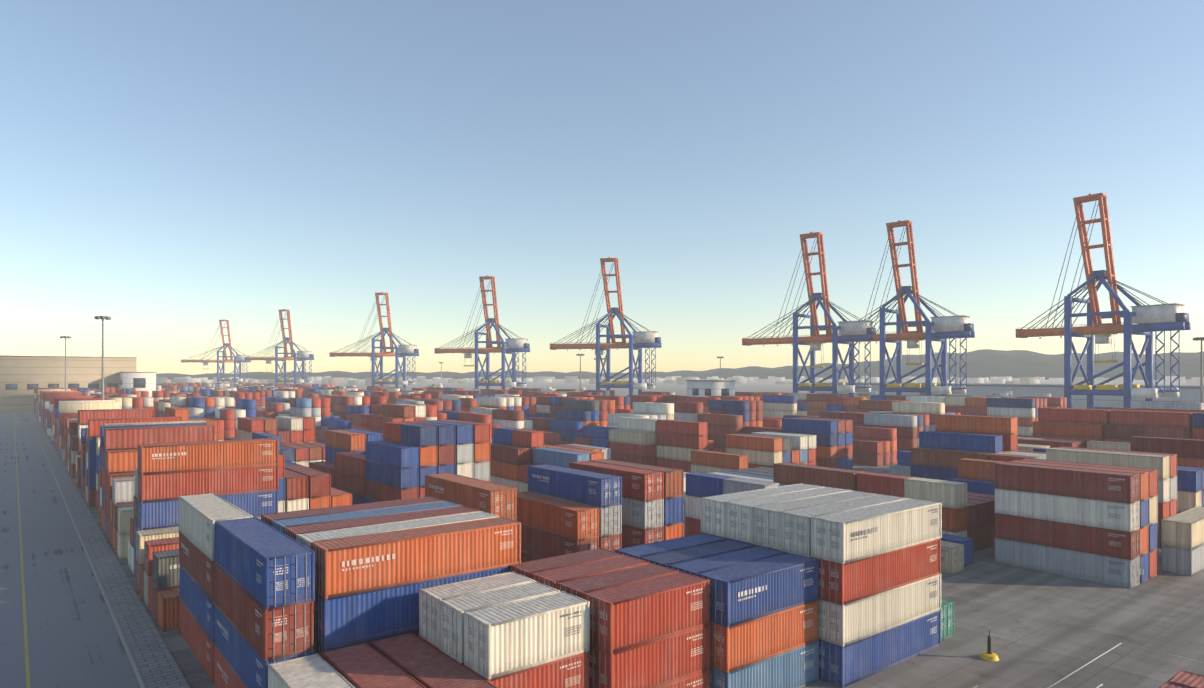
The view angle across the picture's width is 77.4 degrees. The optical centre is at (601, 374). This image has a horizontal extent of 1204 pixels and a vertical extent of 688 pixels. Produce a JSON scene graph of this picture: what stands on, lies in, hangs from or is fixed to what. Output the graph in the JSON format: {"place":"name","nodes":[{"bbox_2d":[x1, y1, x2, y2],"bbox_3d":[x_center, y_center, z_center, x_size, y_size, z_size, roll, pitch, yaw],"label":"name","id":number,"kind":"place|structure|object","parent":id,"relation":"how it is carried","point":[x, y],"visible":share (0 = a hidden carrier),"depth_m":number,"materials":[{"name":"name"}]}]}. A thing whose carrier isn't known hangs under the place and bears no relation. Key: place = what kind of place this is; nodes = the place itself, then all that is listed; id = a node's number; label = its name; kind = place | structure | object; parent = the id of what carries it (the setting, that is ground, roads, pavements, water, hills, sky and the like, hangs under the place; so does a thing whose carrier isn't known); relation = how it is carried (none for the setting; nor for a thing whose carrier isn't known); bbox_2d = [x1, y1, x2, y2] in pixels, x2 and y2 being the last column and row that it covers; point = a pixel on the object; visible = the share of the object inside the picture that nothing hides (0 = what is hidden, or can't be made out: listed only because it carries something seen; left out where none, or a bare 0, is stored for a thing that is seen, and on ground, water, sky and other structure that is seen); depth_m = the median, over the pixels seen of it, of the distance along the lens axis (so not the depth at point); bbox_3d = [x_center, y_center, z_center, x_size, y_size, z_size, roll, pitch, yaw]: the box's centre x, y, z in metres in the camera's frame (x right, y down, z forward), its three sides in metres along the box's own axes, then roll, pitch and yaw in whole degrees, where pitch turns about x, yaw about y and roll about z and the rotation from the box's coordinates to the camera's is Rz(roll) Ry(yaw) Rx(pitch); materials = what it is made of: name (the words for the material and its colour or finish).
{"place":"outdoors","nodes":[
{"label":"outdoors","id":0,"kind":"place"},
{"bbox_2d":[0,412,139,687],"bbox_3d":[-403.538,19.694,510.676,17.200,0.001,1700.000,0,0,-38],"label":"road asphalt","id":1,"kind":"structure","parent":0,"point":[74,640],"depth_m":68.11,"materials":[{"name":"grey asphalt"}]},
{"bbox_2d":[14,419,30,687],"bbox_3d":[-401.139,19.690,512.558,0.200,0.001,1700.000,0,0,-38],"label":"yellow road line","id":2,"kind":"object","parent":1,"relation":"on","point":[25,634],"depth_m":66.41,"materials":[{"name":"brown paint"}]},
{"bbox_2d":[0,0,1203,374],"label":"sky","id":3,"kind":"structure","parent":0,"point":[170,170],"materials":[{"name":"blue"}]},
{"bbox_2d":[33,379,1203,687],"bbox_3d":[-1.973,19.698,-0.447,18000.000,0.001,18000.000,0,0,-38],"label":"ground","id":4,"kind":"structure","parent":0,"point":[1047,629],"depth_m":58.44,"materials":[{"name":"concrete"}]},
{"bbox_2d":[60,336,70,390],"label":"light mast","id":5,"kind":"object","parent":4,"relation":"on","point":[65,337],"visible":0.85,"depth_m":322.09,"materials":[{"name":"metal"}]},
{"bbox_2d":[0,355,136,412],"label":"warehouse","id":6,"kind":"structure","parent":4,"relation":"on","point":[22,378],"depth_m":406.74,"materials":[{"name":"grey"}]},
{"bbox_2d":[5,383,117,389],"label":"doors","id":7,"kind":"structure","parent":6,"relation":"in","point":[90,385],"depth_m":408.86,"materials":[{"name":"grey glass"}]},
{"bbox_2d":[34,387,114,413],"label":"container block","id":8,"kind":"structure","parent":4,"relation":"on","point":[109,389],"depth_m":392.88,"materials":[{"name":"paint"}]},
{"bbox_2d":[36,388,135,419],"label":"container block","id":9,"kind":"structure","parent":4,"relation":"on","point":[123,390],"depth_m":366.90,"materials":[{"name":"paint"}]},
{"bbox_2d":[27,412,147,687],"bbox_3d":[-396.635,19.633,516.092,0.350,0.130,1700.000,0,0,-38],"label":"road kerb","id":10,"kind":"structure","parent":4,"relation":"on","point":[132,660],"depth_m":66.15,"materials":[{"name":"grey concrete"}]},
{"bbox_2d":[94,316,110,399],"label":"light mast","id":11,"kind":"object","parent":4,"relation":"on","point":[102,318],"visible":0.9,"depth_m":212.49,"materials":[{"name":"metal"}]},
{"bbox_2d":[39,390,170,430],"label":"container block","id":12,"kind":"structure","parent":4,"relation":"on","point":[44,399],"depth_m":299.04,"materials":[{"name":"paint"}]},
{"bbox_2d":[28,412,189,687],"bbox_3d":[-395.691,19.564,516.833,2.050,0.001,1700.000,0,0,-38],"label":"road","id":13,"kind":"structure","parent":4,"relation":"on","point":[158,666],"depth_m":66.14,"materials":[{"name":"grey concrete"}]},
{"bbox_2d":[119,372,156,396],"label":"office","id":14,"kind":"structure","parent":4,"relation":"on","point":[142,381],"depth_m":421.80,"materials":[{"name":"grey"}]},
{"bbox_2d":[120,378,145,387],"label":"office windows","id":15,"kind":"structure","parent":14,"relation":"in","point":[137,382],"depth_m":421.45,"materials":[{"name":"grey glass"}]},
{"bbox_2d":[46,393,233,445],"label":"container block","id":16,"kind":"structure","parent":4,"relation":"on","point":[208,405],"depth_m":221.45,"materials":[{"name":"paint"}]},
{"bbox_2d":[156,383,201,385],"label":"container block","id":17,"kind":"structure","parent":4,"relation":"on","point":[199,384],"depth_m":593.59,"materials":[{"name":"paint"}]},
{"bbox_2d":[58,399,314,484],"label":"container block","id":18,"kind":"structure","parent":4,"relation":"on","point":[240,421],"depth_m":161.59,"materials":[{"name":"paint"}]},
{"bbox_2d":[156,384,222,390],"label":"container block","id":19,"kind":"structure","parent":4,"relation":"on","point":[164,386],"depth_m":542.25,"materials":[{"name":"paint"}]},
{"bbox_2d":[156,385,250,392],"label":"container block","id":20,"kind":"structure","parent":4,"relation":"on","point":[178,388],"depth_m":473.78,"materials":[{"name":"paint"}]},
{"bbox_2d":[180,382,230,385],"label":"container block","id":21,"kind":"structure","parent":4,"relation":"on","point":[204,382],"depth_m":672.76,"materials":[{"name":"paint"}]},
{"bbox_2d":[181,319,250,382],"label":"gantry crane","id":22,"kind":"object","parent":4,"relation":"on","point":[238,358],"visible":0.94,"depth_m":816.66,"materials":[{"name":"paint"}]},
{"bbox_2d":[203,383,265,386],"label":"container block","id":23,"kind":"structure","parent":4,"relation":"on","point":[228,384],"depth_m":609.67,"materials":[{"name":"paint"}]},
{"bbox_2d":[171,386,302,395],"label":"container block","id":24,"kind":"structure","parent":4,"relation":"on","point":[194,390],"depth_m":403.08,"materials":[{"name":"paint"}]},
{"bbox_2d":[216,383,309,387],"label":"container block","id":25,"kind":"structure","parent":4,"relation":"on","point":[231,385],"depth_m":555.14,"materials":[{"name":"paint"}]},
{"bbox_2d":[199,388,344,406],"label":"container block","id":26,"kind":"structure","parent":4,"relation":"on","point":[264,394],"depth_m":331.33,"materials":[{"name":"paint"}]},
{"bbox_2d":[244,309,313,384],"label":"gantry crane","id":27,"kind":"object","parent":4,"relation":"on","point":[303,356],"visible":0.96,"depth_m":689.59,"materials":[{"name":"paint"}]},
{"bbox_2d":[77,416,489,576],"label":"container block","id":28,"kind":"structure","parent":4,"relation":"on","point":[134,475],"depth_m":94.32,"materials":[{"name":"paint"}]},
{"bbox_2d":[251,384,359,389],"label":"container block","id":29,"kind":"structure","parent":4,"relation":"on","point":[310,385],"depth_m":491.25,"materials":[{"name":"paint"}]},
{"bbox_2d":[265,386,381,392],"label":"container block","id":30,"kind":"structure","parent":4,"relation":"on","point":[338,387],"depth_m":419.81,"materials":[{"name":"paint"}]},
{"bbox_2d":[230,391,430,418],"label":"container block","id":31,"kind":"structure","parent":4,"relation":"on","point":[277,403],"depth_m":284.14,"materials":[{"name":"paint"}]},
{"bbox_2d":[329,292,418,387],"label":"gantry crane","id":32,"kind":"object","parent":4,"relation":"on","point":[404,350],"visible":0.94,"depth_m":548.05,"materials":[{"name":"paint"}]},
{"bbox_2d":[339,387,459,391],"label":"container block","id":33,"kind":"structure","parent":4,"relation":"on","point":[392,389],"depth_m":381.45,"materials":[{"name":"paint"}]},
{"bbox_2d":[136,459,683,631],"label":"container block","id":34,"kind":"structure","parent":4,"relation":"on","point":[580,506],"depth_m":68.97,"materials":[{"name":"paint"}]},
{"bbox_2d":[278,394,555,443],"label":"container block","id":35,"kind":"structure","parent":4,"relation":"on","point":[353,412],"depth_m":212.47,"materials":[{"name":"paint"}]},
{"bbox_2d":[370,389,568,398],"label":"container block","id":36,"kind":"structure","parent":4,"relation":"on","point":[436,393],"depth_m":314.77,"materials":[{"name":"paint"}]},
{"bbox_2d":[435,275,529,389],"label":"gantry crane","id":37,"kind":"object","parent":4,"relation":"on","point":[512,346],"visible":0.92,"depth_m":457.00,"materials":[{"name":"paint"}]},
{"bbox_2d":[473,388,614,395],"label":"container block","id":38,"kind":"structure","parent":4,"relation":"on","point":[609,392],"depth_m":350.55,"materials":[{"name":"paint"}]},
{"bbox_2d":[576,354,583,386],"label":"light mast","id":39,"kind":"object","parent":4,"relation":"on","point":[580,355],"visible":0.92,"depth_m":377.51,"materials":[{"name":"metal"}]},
{"bbox_2d":[575,387,584,391],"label":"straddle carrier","id":40,"kind":"object","parent":4,"relation":"on","point":[582,389],"visible":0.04,"depth_m":357.85,"materials":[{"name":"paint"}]},
{"bbox_2d":[371,400,799,492],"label":"container block","id":41,"kind":"structure","parent":4,"relation":"on","point":[576,432],"depth_m":150.01,"materials":[{"name":"paint"}]},
{"bbox_2d":[479,392,696,417],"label":"container block","id":42,"kind":"structure","parent":4,"relation":"on","point":[546,405],"depth_m":234.14,"materials":[{"name":"paint"}]},
{"bbox_2d":[550,257,661,394],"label":"gantry crane","id":43,"kind":"object","parent":4,"relation":"on","point":[640,340],"visible":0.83,"depth_m":384.61,"materials":[{"name":"paint"}]},
{"bbox_2d":[179,459,1203,687],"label":"containers","id":44,"kind":"object","parent":4,"relation":"on","point":[801,585],"visible":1,"depth_m":45.95,"materials":[{"name":"metal"}]},
{"bbox_2d":[592,391,816,402],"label":"container block","id":45,"kind":"structure","parent":4,"relation":"on","point":[801,397],"depth_m":287.74,"materials":[{"name":"paint"}]},
{"bbox_2d":[685,380,735,396],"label":"building","id":46,"kind":"structure","parent":4,"relation":"on","point":[702,388],"depth_m":262.43,"materials":[{"name":"grey"}]},
{"bbox_2d":[692,388,728,395],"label":"windows","id":47,"kind":"structure","parent":46,"relation":"in","point":[695,391],"depth_m":261.75,"materials":[{"name":"grey glass"}]},
{"bbox_2d":[575,396,948,469],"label":"container block","id":48,"kind":"structure","parent":4,"relation":"on","point":[848,439],"depth_m":172.76,"materials":[{"name":"paint"}]},
{"bbox_2d":[742,232,875,393],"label":"gantry crane","id":49,"kind":"object","parent":4,"relation":"on","point":[853,331],"visible":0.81,"depth_m":315.49,"materials":[{"name":"paint"}]},
{"bbox_2d":[854,391,877,397],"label":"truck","id":50,"kind":"object","parent":4,"relation":"on","point":[866,395],"visible":0.1,"depth_m":280.28,"materials":[{"name":"paint"}]},
{"bbox_2d":[739,393,1046,436],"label":"container block","id":51,"kind":"structure","parent":4,"relation":"on","point":[1024,411],"depth_m":225.71,"materials":[{"name":"paint"}]},
{"bbox_2d":[831,220,974,395],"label":"gantry crane","id":52,"kind":"object","parent":4,"relation":"on","point":[942,329],"visible":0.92,"depth_m":290.84,"materials":[{"name":"paint"}]},
{"bbox_2d":[911,393,938,395],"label":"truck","id":53,"kind":"object","parent":4,"relation":"on","point":[922,394],"visible":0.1,"depth_m":293.58,"materials":[{"name":"paint"}]},
{"bbox_2d":[685,431,1203,551],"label":"container block","id":54,"kind":"structure","parent":4,"relation":"on","point":[953,473],"depth_m":90.95,"materials":[{"name":"paint"}]},
{"bbox_2d":[980,629,998,660],"bbox_3d":[26.953,18.698,52.329,1.240,2.000,1.209,0,0,-38],"label":"yellow bollard","id":55,"kind":"object","parent":4,"relation":"on","point":[988,655],"visible":1,"depth_m":52.21,"materials":[{"name":"metal"}]},
{"bbox_2d":[986,393,1008,396],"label":"truck","id":56,"kind":"object","parent":4,"relation":"on","point":[1004,394],"visible":0.02,"depth_m":244.27,"materials":[{"name":"paint"}]},
{"bbox_2d":[933,395,1066,407],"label":"container block","id":57,"kind":"structure","parent":4,"relation":"on","point":[1056,402],"depth_m":223.11,"materials":[{"name":"paint"}]},
{"bbox_2d":[993,391,1011,397],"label":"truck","id":58,"kind":"object","parent":4,"relation":"on","point":[1009,392],"visible":0.06,"depth_m":268.62,"materials":[{"name":"paint"}]},
{"bbox_2d":[1027,394,1050,396],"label":"truck","id":59,"kind":"object","parent":4,"relation":"on","point":[1046,395],"visible":0.06,"depth_m":233.13,"materials":[{"name":"paint"}]},
{"bbox_2d":[890,407,1203,475],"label":"container block","id":60,"kind":"structure","parent":4,"relation":"on","point":[1180,435],"depth_m":134.15,"materials":[{"name":"paint"}]},
{"bbox_2d":[1016,193,1190,408],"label":"gantry crane","id":61,"kind":"object","parent":4,"relation":"on","point":[1147,320],"visible":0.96,"depth_m":246.89,"materials":[{"name":"paint"}]},
{"bbox_2d":[1047,643,1203,687],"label":"white apron lines","id":62,"kind":"object","parent":4,"relation":"on","point":[1098,657],"visible":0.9,"depth_m":51.69,"materials":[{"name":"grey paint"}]},
{"bbox_2d":[1140,568,1143,583],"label":"sign","id":63,"kind":"object","parent":4,"relation":"on","point":[1141,571],"visible":0.21,"depth_m":70.94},
{"bbox_2d":[1137,401,1203,411],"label":"container block","id":64,"kind":"structure","parent":4,"relation":"on","point":[1182,406],"depth_m":182.80,"materials":[{"name":"paint"}]},
{"bbox_2d":[1193,337,1203,401],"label":"light mast","id":65,"kind":"object","parent":4,"relation":"on","point":[1201,367],"visible":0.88,"depth_m":211.25,"materials":[{"name":"metal"}]},
{"bbox_2d":[156,349,1203,379],"bbox_3d":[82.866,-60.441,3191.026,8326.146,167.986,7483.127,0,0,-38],"label":"hills","id":66,"kind":"structure","parent":0,"point":[989,363],"depth_m":3582.75,"materials":[{"name":"grey"}]},
{"bbox_2d":[156,376,1203,384],"bbox_3d":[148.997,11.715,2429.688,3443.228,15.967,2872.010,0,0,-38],"label":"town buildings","id":67,"kind":"structure","parent":0,"point":[679,380],"depth_m":1775.95,"materials":[{"name":"paint"}]},
{"bbox_2d":[809,382,1203,408],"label":"water","id":68,"kind":"structure","parent":0,"point":[1189,393],"depth_m":313.22,"materials":[{"name":"grey"}]},
{"bbox_2d":[1094,407,1112,408],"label":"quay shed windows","id":69,"kind":"structure","parent":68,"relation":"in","point":[1094,407],"depth_m":297.64,"materials":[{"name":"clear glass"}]},
{"bbox_2d":[1107,408,1136,409],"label":"container block","id":70,"kind":"structure","parent":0,"point":[1123,408],"depth_m":208.68,"materials":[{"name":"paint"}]}
]}

